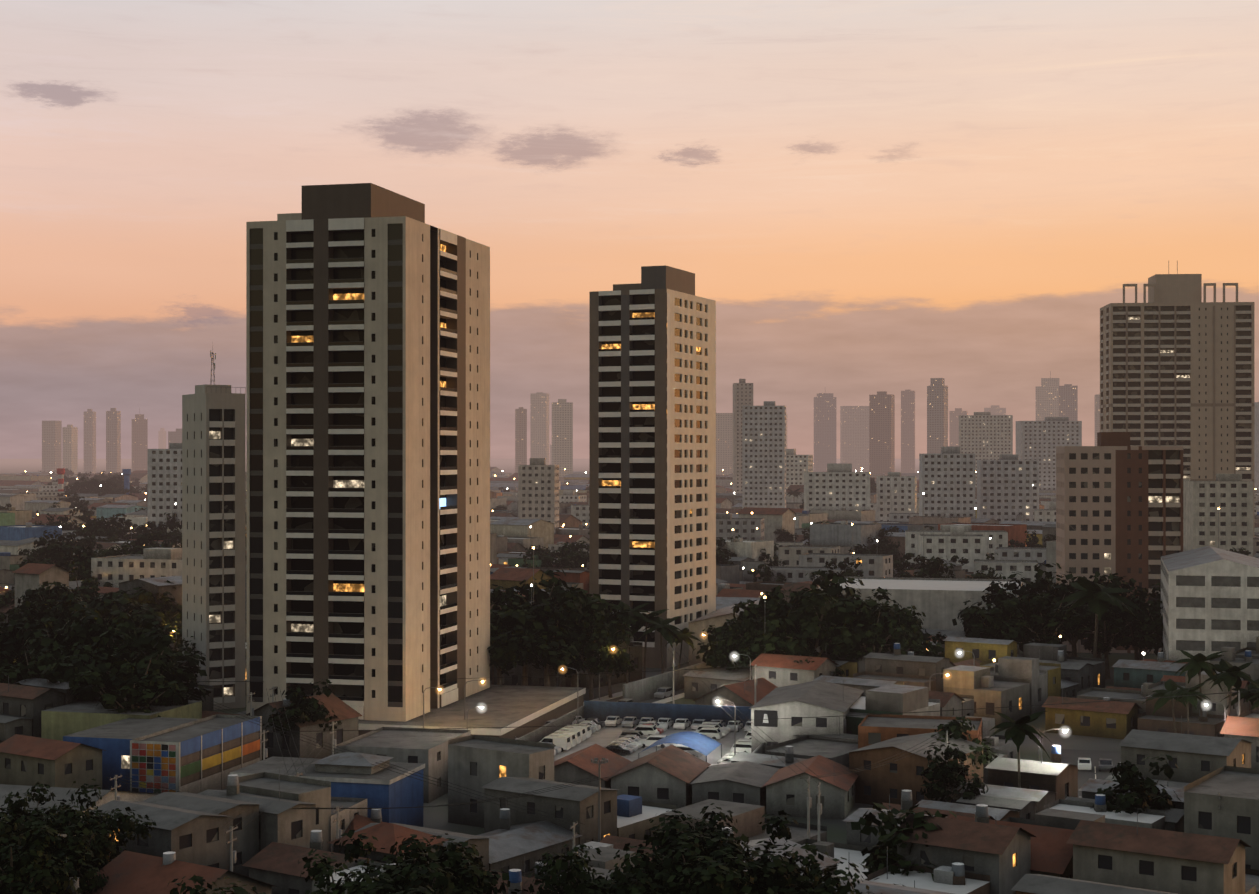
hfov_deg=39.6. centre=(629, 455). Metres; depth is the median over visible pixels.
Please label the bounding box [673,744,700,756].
car
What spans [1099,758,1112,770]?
car
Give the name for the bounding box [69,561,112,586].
tree
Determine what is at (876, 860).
tree
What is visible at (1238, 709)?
utility pole
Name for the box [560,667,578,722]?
street lamp
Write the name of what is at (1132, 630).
tree
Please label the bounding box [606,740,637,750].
car
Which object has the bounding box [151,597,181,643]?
tree
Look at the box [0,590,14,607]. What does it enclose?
tree
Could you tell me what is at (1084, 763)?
car
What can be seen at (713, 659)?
tree
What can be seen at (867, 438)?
skyline
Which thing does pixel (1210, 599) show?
office block
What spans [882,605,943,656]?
tree
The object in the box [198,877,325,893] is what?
tree
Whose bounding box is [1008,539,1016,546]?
tree
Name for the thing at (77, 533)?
tree
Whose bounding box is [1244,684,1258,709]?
palm
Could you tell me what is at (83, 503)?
tree
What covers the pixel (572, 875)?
tree
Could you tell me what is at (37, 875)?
tree
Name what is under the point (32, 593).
tree
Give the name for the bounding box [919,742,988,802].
tree
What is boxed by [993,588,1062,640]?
tree
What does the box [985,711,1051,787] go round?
palm
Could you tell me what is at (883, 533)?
tree
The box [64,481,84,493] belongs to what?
tree
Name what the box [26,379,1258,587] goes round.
apartment buildings
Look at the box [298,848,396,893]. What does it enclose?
tree
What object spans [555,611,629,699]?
tree
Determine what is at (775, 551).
tree
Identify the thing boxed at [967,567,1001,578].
tree
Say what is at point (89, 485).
tree
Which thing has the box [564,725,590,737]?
car
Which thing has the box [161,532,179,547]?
tree
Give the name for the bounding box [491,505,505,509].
tree
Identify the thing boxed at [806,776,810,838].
utility pole
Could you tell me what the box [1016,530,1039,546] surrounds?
tree
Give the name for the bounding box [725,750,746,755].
car
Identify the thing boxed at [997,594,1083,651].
tree
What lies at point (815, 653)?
tree
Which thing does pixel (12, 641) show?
tree
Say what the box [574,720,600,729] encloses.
car
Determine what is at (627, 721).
car
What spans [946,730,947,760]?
utility pole
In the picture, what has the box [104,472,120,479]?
tree
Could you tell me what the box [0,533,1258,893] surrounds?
houses
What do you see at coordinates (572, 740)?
car
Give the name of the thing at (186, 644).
tree
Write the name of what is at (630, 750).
car
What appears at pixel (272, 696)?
utility pole
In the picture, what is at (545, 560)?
tree
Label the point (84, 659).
tree
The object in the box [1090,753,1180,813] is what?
tree
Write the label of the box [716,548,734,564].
tree
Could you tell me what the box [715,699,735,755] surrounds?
street lamp
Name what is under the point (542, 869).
tree
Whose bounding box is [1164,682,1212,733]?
palm
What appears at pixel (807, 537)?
tree
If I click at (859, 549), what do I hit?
tree
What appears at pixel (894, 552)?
tree
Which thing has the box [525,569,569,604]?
tree
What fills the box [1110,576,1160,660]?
tree
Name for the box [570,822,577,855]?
utility pole
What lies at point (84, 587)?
tree
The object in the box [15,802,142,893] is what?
tree
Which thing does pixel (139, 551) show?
tree
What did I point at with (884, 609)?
tree
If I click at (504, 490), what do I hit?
tree
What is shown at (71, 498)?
tree
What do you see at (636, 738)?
car
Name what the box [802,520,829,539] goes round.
tree
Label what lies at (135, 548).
tree
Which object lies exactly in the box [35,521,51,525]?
tree
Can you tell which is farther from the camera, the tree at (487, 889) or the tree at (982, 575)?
the tree at (982, 575)
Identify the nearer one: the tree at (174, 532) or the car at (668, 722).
the car at (668, 722)
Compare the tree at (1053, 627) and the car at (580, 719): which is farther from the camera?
the tree at (1053, 627)
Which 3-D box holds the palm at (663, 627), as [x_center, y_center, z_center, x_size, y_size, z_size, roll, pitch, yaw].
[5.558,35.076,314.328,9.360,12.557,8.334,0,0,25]
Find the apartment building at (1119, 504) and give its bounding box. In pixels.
[1056,432,1182,653]
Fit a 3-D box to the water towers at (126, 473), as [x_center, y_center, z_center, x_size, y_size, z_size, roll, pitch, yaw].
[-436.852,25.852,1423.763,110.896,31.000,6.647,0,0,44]
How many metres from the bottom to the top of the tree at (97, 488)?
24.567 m
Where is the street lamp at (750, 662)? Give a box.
[732,654,750,679]
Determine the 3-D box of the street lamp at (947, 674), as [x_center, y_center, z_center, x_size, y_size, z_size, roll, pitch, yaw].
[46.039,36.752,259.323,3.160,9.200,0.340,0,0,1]
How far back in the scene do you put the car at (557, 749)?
242.47 m
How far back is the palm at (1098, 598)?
311.03 m
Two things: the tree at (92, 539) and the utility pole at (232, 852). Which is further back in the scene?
the tree at (92, 539)
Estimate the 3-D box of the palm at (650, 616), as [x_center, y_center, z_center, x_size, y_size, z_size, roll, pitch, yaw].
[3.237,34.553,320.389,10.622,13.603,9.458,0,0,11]
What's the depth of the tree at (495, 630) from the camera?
287.47 m
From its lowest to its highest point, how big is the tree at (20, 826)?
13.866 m
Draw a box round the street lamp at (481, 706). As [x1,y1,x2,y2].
[467,705,484,729]
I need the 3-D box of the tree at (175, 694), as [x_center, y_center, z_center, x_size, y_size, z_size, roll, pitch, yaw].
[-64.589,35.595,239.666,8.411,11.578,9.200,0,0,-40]
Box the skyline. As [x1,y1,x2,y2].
[42,371,1099,476]
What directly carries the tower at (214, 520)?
on the ground
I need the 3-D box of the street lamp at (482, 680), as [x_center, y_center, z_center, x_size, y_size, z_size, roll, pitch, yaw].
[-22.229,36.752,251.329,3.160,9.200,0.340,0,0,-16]
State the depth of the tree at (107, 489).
1354.28 m
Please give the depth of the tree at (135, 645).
255.34 m
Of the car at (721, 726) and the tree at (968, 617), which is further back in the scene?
the tree at (968, 617)
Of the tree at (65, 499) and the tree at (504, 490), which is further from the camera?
the tree at (504, 490)
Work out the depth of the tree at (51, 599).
349.16 m
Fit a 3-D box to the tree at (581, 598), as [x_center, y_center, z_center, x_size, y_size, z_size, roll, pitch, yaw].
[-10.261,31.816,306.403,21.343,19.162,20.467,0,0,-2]
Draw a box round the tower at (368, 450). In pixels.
[237,183,585,738]
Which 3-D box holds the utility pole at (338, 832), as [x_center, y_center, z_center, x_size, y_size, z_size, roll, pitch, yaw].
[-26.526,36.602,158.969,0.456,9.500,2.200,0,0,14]
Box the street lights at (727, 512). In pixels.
[5,468,1255,672]
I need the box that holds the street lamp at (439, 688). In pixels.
[423,687,442,727]
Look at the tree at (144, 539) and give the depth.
585.96 m
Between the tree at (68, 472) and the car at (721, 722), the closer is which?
the car at (721, 722)
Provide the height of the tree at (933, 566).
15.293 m
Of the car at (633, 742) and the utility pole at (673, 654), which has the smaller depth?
the car at (633, 742)
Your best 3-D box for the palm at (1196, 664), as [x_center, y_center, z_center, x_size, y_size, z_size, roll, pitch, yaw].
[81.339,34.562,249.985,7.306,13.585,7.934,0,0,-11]
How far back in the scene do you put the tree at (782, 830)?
132.33 m
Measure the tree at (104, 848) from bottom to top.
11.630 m
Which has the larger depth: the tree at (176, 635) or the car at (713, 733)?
the tree at (176, 635)
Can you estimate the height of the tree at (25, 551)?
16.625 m
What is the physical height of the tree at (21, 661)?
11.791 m
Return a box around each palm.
[609,601,649,683]
[626,609,668,678]
[638,616,687,673]
[665,628,700,668]
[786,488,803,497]
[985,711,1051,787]
[1054,576,1145,657]
[1144,679,1188,732]
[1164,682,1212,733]
[1170,650,1226,716]
[1203,659,1258,715]
[1220,679,1258,711]
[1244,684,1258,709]
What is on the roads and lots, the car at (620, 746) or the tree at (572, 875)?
the car at (620, 746)
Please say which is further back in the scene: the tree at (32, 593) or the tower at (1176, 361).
the tower at (1176, 361)
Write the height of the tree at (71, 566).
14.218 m
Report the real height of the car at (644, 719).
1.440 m
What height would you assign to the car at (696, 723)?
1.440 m
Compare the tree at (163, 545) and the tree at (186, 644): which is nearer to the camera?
the tree at (186, 644)
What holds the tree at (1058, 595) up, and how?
on the ground
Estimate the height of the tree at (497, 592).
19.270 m
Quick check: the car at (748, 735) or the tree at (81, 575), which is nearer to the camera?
the car at (748, 735)
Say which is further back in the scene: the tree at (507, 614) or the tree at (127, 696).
the tree at (507, 614)
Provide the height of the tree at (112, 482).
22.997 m
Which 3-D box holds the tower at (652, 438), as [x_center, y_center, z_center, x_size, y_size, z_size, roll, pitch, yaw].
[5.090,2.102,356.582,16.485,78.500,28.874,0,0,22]
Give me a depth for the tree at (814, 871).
123.72 m
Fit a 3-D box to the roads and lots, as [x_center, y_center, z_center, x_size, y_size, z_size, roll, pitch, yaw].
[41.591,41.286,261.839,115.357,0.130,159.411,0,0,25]
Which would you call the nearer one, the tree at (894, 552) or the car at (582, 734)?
the car at (582, 734)
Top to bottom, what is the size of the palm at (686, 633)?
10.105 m
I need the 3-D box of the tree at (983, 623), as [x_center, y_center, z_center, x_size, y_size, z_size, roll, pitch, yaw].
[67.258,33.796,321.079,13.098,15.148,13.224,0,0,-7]
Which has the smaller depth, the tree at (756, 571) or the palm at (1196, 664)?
the palm at (1196, 664)
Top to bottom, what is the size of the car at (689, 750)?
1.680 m
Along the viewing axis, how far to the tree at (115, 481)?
1490.18 m
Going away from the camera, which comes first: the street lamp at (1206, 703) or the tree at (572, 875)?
the tree at (572, 875)
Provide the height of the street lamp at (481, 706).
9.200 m
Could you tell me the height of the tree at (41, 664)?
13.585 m
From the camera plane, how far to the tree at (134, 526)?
790.41 m
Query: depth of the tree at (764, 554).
556.70 m
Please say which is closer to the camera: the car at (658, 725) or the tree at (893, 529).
the car at (658, 725)
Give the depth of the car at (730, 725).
262.17 m
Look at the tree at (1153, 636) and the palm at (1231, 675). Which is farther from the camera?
the tree at (1153, 636)
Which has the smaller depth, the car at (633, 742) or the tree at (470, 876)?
the tree at (470, 876)
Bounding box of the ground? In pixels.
[0,459,1157,843]
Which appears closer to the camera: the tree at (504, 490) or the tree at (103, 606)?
the tree at (103, 606)
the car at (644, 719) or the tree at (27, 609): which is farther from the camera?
the tree at (27, 609)
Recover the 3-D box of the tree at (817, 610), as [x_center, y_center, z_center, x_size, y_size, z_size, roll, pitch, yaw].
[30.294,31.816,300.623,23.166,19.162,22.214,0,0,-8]
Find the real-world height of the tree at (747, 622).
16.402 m
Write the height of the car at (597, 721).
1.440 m
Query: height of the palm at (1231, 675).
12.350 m
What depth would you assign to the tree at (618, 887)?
125.54 m
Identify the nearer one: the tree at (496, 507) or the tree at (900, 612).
the tree at (900, 612)
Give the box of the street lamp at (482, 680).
[464,679,485,719]
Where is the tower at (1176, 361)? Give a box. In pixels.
[1100,260,1253,537]
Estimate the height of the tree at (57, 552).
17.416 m
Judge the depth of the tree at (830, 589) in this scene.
312.61 m
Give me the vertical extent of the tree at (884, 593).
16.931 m
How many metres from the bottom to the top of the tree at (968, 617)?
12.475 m
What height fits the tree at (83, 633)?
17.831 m
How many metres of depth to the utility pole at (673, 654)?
290.13 m
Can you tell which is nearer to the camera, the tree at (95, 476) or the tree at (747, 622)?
the tree at (747, 622)
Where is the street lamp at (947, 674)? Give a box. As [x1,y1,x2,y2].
[929,673,949,690]
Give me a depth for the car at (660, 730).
259.53 m
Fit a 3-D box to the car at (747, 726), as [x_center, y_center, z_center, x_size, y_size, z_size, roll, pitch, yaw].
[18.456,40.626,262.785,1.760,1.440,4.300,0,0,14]
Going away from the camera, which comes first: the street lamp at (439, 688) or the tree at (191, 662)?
the street lamp at (439, 688)
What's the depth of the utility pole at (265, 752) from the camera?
202.89 m
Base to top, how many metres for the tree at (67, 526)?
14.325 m
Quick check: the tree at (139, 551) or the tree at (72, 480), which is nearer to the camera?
the tree at (139, 551)
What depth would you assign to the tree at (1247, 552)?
540.64 m
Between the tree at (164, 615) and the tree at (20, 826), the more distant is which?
the tree at (164, 615)
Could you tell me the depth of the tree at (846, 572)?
463.86 m
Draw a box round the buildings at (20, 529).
[0,485,1258,560]
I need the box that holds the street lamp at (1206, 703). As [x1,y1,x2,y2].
[1203,702,1225,721]
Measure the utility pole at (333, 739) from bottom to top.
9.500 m
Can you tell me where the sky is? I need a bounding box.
[0,0,1258,458]
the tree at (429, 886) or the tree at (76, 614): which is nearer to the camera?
the tree at (429, 886)
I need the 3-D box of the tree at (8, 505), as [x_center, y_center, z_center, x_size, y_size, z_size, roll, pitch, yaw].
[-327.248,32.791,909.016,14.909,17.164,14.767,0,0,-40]
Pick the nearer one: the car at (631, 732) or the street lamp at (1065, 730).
the street lamp at (1065, 730)
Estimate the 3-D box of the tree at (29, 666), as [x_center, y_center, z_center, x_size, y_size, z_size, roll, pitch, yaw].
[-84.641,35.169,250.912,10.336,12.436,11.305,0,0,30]
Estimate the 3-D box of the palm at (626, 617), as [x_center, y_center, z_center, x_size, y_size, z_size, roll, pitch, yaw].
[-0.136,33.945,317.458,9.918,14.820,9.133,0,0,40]
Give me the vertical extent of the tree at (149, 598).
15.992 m
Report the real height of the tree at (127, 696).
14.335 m
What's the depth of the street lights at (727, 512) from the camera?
532.65 m
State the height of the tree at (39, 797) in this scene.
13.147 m
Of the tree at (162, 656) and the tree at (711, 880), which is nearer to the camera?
the tree at (711, 880)
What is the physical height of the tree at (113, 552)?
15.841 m
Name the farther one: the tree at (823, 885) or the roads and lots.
the roads and lots
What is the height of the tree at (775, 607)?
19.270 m
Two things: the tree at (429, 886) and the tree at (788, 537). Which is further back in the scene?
the tree at (788, 537)
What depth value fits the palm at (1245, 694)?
249.25 m
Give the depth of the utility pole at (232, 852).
150.22 m
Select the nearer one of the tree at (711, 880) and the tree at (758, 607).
the tree at (711, 880)
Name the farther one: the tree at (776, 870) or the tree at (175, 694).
the tree at (175, 694)
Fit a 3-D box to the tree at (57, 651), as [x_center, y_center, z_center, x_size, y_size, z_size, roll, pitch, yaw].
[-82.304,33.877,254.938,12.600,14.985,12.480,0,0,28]
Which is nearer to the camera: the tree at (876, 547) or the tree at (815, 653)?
the tree at (815, 653)
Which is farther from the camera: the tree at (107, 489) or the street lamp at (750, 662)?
the tree at (107, 489)
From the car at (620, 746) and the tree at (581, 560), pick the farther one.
the tree at (581, 560)
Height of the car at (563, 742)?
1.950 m
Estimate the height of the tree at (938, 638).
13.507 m
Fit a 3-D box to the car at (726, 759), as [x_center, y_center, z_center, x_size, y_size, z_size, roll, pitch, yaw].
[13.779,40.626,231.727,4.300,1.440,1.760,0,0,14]
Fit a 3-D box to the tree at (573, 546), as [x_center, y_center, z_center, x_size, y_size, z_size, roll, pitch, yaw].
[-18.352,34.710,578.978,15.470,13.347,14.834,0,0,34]
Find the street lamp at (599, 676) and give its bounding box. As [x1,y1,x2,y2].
[599,647,614,699]
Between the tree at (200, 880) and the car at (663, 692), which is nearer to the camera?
the tree at (200, 880)
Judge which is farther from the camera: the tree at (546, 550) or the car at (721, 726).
the tree at (546, 550)
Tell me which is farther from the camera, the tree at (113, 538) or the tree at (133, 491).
the tree at (133, 491)
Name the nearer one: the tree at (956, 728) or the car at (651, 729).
the tree at (956, 728)
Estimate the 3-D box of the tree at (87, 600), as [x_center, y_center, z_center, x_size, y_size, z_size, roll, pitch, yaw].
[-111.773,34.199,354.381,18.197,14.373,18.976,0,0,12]
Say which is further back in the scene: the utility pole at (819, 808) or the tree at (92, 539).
the tree at (92, 539)
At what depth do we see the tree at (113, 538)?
651.10 m
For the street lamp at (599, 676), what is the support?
on the ground
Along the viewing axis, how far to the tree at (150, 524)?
684.49 m
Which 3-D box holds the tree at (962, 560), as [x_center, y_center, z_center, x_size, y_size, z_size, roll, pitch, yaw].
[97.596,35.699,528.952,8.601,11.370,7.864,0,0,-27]
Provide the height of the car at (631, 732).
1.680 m
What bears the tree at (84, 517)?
on the ground
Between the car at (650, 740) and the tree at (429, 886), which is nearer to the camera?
the tree at (429, 886)
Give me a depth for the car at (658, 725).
261.79 m
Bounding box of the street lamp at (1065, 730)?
[1041,728,1069,762]
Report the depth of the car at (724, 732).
257.00 m
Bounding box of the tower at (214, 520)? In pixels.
[182,351,245,709]
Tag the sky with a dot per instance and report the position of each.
(868, 197)
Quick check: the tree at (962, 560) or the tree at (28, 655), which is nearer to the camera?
the tree at (28, 655)
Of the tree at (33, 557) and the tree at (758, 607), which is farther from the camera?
the tree at (33, 557)
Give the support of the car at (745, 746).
on the roads and lots
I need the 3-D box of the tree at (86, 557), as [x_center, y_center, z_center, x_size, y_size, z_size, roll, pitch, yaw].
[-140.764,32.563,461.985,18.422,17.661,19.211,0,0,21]
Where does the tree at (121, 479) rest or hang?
on the ground
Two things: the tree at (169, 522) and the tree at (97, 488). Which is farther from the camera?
the tree at (97, 488)
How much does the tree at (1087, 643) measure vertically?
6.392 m
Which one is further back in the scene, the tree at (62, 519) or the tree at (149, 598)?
the tree at (62, 519)
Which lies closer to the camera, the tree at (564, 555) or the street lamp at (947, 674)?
the street lamp at (947, 674)
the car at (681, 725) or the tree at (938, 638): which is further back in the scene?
the tree at (938, 638)
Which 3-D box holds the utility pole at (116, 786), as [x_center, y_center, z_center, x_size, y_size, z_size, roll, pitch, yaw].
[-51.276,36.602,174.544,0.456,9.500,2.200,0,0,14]
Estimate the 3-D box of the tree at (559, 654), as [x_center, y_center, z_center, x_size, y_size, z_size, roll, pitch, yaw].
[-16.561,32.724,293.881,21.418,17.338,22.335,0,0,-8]
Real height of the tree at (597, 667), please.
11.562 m
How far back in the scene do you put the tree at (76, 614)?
292.06 m
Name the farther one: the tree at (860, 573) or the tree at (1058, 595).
the tree at (860, 573)
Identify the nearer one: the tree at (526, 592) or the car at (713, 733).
the car at (713, 733)
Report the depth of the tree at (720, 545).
556.18 m
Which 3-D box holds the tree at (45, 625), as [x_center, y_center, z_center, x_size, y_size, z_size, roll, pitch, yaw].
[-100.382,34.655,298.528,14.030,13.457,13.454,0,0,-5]
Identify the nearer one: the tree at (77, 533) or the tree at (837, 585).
the tree at (837, 585)
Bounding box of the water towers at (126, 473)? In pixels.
[57,468,130,494]
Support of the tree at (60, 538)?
on the ground
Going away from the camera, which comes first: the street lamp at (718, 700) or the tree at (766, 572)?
the street lamp at (718, 700)
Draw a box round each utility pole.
[109,775,121,799]
[225,825,237,871]
[247,692,254,715]
[259,730,268,759]
[269,686,276,701]
[329,721,336,754]
[332,806,342,838]
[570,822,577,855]
[672,648,674,703]
[754,664,756,703]
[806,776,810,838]
[817,781,821,840]
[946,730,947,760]
[1237,690,1240,716]
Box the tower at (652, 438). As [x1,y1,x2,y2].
[589,265,715,667]
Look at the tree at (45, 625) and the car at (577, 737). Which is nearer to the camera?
the car at (577, 737)
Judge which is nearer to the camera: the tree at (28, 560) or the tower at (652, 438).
the tower at (652, 438)
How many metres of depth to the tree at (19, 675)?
250.09 m
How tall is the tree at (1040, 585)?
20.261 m
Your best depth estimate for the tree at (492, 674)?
308.74 m
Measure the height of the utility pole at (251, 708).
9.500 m
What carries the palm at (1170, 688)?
on the ground
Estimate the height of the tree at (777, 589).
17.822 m
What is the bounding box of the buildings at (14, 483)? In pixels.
[0,467,1055,501]
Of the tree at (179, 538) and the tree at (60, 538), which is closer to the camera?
the tree at (60, 538)
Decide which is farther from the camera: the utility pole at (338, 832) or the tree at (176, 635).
the tree at (176, 635)
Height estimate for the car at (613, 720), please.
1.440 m
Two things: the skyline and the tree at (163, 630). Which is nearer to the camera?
the tree at (163, 630)
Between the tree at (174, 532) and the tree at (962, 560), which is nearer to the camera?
the tree at (962, 560)
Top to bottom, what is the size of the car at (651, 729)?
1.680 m
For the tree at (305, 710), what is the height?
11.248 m
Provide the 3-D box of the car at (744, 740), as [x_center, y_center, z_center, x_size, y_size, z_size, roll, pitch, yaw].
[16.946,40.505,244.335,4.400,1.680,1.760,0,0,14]
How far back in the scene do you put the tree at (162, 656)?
240.40 m
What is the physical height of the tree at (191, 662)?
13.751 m
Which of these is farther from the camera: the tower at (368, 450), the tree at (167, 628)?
the tree at (167, 628)
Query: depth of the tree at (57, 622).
293.37 m
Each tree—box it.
[0,503,10,509]
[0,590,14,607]
[0,619,53,682]
[0,652,65,684]
[0,657,64,683]
[0,666,22,681]
[0,808,26,884]
[0,809,31,838]
[0,821,104,893]
[1,778,106,840]
[4,583,74,622]
[8,595,63,634]
[11,556,53,588]
[13,648,50,666]
[15,641,101,681]
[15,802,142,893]
[16,534,60,560]
[16,617,54,655]
[19,581,69,617]
[22,630,63,658]
[23,610,139,657]
[27,555,41,562]
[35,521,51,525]
[36,537,78,568]
[36,590,91,612]
[39,601,87,641]
[41,621,210,706]
[42,609,91,638]
[43,529,84,547]
[46,513,75,528]
[53,592,155,633]
[54,519,82,529]
[57,468,73,475]
[58,806,155,876]
[59,490,77,502]
[60,563,82,579]
[62,537,91,549]
[62,546,106,578]
[64,475,76,483]
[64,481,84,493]
[64,638,144,696]
[66,516,123,537]
[67,495,84,507]
[69,497,95,514]
[69,505,98,526]
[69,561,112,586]
[69,578,99,600]
[72,658,178,716]
[75,530,87,536]
[76,471,91,481]
[78,529,103,549]
[79,612,163,655]
[80,477,100,493]
[86,472,106,480]
[89,519,114,536]
[90,477,115,493]
[93,479,114,493]
[94,526,122,541]
[94,544,132,556]
[94,621,174,664]
[98,481,126,495]
[103,477,135,488]
[103,580,181,627]
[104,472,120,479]
[105,513,140,539]
[111,590,181,635]
[113,474,131,487]
[122,486,138,492]
[122,522,137,532]
[123,530,170,549]
[125,546,150,554]
[131,477,139,485]
[133,542,160,550]
[134,521,166,538]
[134,638,205,673]
[134,678,187,705]
[138,616,181,652]
[147,541,181,547]
[148,519,181,539]
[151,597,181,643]
[152,512,177,534]
[154,623,172,642]
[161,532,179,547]
[167,874,234,893]
[170,628,181,643]
[172,535,181,542]
[174,636,197,680]
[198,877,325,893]
[262,679,341,735]
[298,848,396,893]
[334,830,509,893]
[349,852,464,893]
[357,848,506,893]
[444,869,569,893]
[487,598,592,686]
[489,613,538,684]
[490,578,548,612]
[490,582,562,611]
[490,592,565,685]
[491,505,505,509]
[491,665,493,684]
[498,486,509,491]
[519,549,570,567]
[525,545,559,557]
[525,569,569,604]
[533,844,657,893]
[543,542,577,569]
[547,838,688,893]
[551,584,631,686]
[553,603,639,668]
[555,541,588,559]
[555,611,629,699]
[567,549,588,567]
[581,822,752,893]
[584,631,637,697]
[623,803,798,889]
[650,827,791,893]
[688,824,824,893]
[692,618,772,670]
[704,610,749,648]
[716,534,741,556]
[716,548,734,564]
[720,603,786,667]
[731,591,800,629]
[737,583,814,652]
[740,586,868,660]
[747,564,764,581]
[754,843,868,893]
[758,563,786,581]
[759,549,777,565]
[759,556,791,572]
[771,585,808,616]
[773,529,798,541]
[774,543,779,565]
[792,569,834,607]
[794,649,844,676]
[800,859,903,893]
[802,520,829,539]
[804,534,809,544]
[809,556,861,583]
[810,595,906,647]
[816,573,872,606]
[832,579,896,650]
[846,587,901,608]
[848,544,876,553]
[848,607,907,660]
[851,569,863,576]
[851,802,957,880]
[867,535,899,553]
[867,598,927,640]
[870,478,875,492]
[875,541,903,560]
[878,528,892,546]
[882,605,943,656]
[883,526,904,531]
[893,553,927,571]
[895,556,955,577]
[907,612,946,657]
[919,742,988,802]
[931,716,997,768]
[946,555,968,565]
[952,599,1032,644]
[957,572,1031,624]
[960,606,1001,635]
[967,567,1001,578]
[986,552,997,559]
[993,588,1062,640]
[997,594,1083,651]
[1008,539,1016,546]
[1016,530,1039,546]
[1024,562,1094,635]
[1033,534,1055,547]
[1044,571,1144,656]
[1058,571,1134,657]
[1068,603,1134,678]
[1083,633,1117,653]
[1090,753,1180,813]
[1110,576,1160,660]
[1115,596,1160,659]
[1132,596,1162,655]
[1229,547,1250,555]
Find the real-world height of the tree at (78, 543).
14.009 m
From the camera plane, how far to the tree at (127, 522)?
707.33 m
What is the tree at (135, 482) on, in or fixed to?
on the ground
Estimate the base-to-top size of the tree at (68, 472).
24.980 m
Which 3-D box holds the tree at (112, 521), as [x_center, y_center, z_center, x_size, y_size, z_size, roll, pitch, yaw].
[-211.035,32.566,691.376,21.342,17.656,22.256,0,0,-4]
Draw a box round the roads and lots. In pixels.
[554,689,1120,796]
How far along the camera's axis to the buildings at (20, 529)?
727.85 m
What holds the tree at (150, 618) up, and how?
on the ground
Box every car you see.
[539,736,570,751]
[543,742,560,752]
[549,733,575,746]
[554,730,580,743]
[560,727,585,740]
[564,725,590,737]
[572,716,584,724]
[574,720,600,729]
[575,718,604,727]
[577,723,595,732]
[604,743,633,755]
[605,716,621,726]
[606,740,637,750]
[608,743,629,755]
[610,737,642,747]
[613,735,640,741]
[617,698,632,701]
[619,730,648,738]
[621,716,638,727]
[630,725,657,735]
[634,724,663,733]
[638,735,669,747]
[639,717,655,724]
[640,721,666,730]
[654,687,672,698]
[657,718,672,728]
[673,718,690,729]
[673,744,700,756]
[677,745,696,756]
[691,719,704,729]
[694,727,721,739]
[696,724,726,735]
[702,722,729,732]
[711,720,724,726]
[716,756,732,763]
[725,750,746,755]
[726,721,742,731]
[731,741,750,752]
[738,738,750,741]
[744,721,750,731]
[744,730,750,737]
[1078,758,1090,770]
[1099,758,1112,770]
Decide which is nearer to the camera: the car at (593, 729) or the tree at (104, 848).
the tree at (104, 848)
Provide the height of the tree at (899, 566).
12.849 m
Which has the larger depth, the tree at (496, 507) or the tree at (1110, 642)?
the tree at (496, 507)
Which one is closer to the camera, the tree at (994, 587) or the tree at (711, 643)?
the tree at (711, 643)
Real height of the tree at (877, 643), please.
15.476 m
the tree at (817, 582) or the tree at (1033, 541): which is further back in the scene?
the tree at (1033, 541)
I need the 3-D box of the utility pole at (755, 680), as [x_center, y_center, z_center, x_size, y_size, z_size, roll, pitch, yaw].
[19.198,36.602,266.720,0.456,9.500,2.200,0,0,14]
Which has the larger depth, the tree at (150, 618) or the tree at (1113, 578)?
the tree at (1113, 578)
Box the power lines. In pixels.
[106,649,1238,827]
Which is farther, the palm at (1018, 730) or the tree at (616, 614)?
the tree at (616, 614)
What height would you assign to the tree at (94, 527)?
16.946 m
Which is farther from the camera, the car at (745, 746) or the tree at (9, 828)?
the car at (745, 746)
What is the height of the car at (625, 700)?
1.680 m
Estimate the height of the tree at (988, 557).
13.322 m
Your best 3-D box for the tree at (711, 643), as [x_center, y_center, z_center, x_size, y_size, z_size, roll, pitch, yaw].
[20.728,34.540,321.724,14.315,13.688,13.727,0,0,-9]
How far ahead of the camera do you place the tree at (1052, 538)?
599.08 m
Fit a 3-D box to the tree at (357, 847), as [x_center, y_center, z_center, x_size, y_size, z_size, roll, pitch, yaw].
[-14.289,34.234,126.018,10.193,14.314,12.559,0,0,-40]
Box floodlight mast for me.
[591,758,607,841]
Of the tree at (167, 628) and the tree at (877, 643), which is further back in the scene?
the tree at (167, 628)
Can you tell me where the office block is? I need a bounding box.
[1161,546,1258,662]
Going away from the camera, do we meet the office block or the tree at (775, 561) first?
the office block
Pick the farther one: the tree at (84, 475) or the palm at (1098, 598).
the tree at (84, 475)
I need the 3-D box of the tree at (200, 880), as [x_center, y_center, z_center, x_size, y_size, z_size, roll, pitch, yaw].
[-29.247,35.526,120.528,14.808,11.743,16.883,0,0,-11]
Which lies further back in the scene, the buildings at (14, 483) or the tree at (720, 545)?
the buildings at (14, 483)

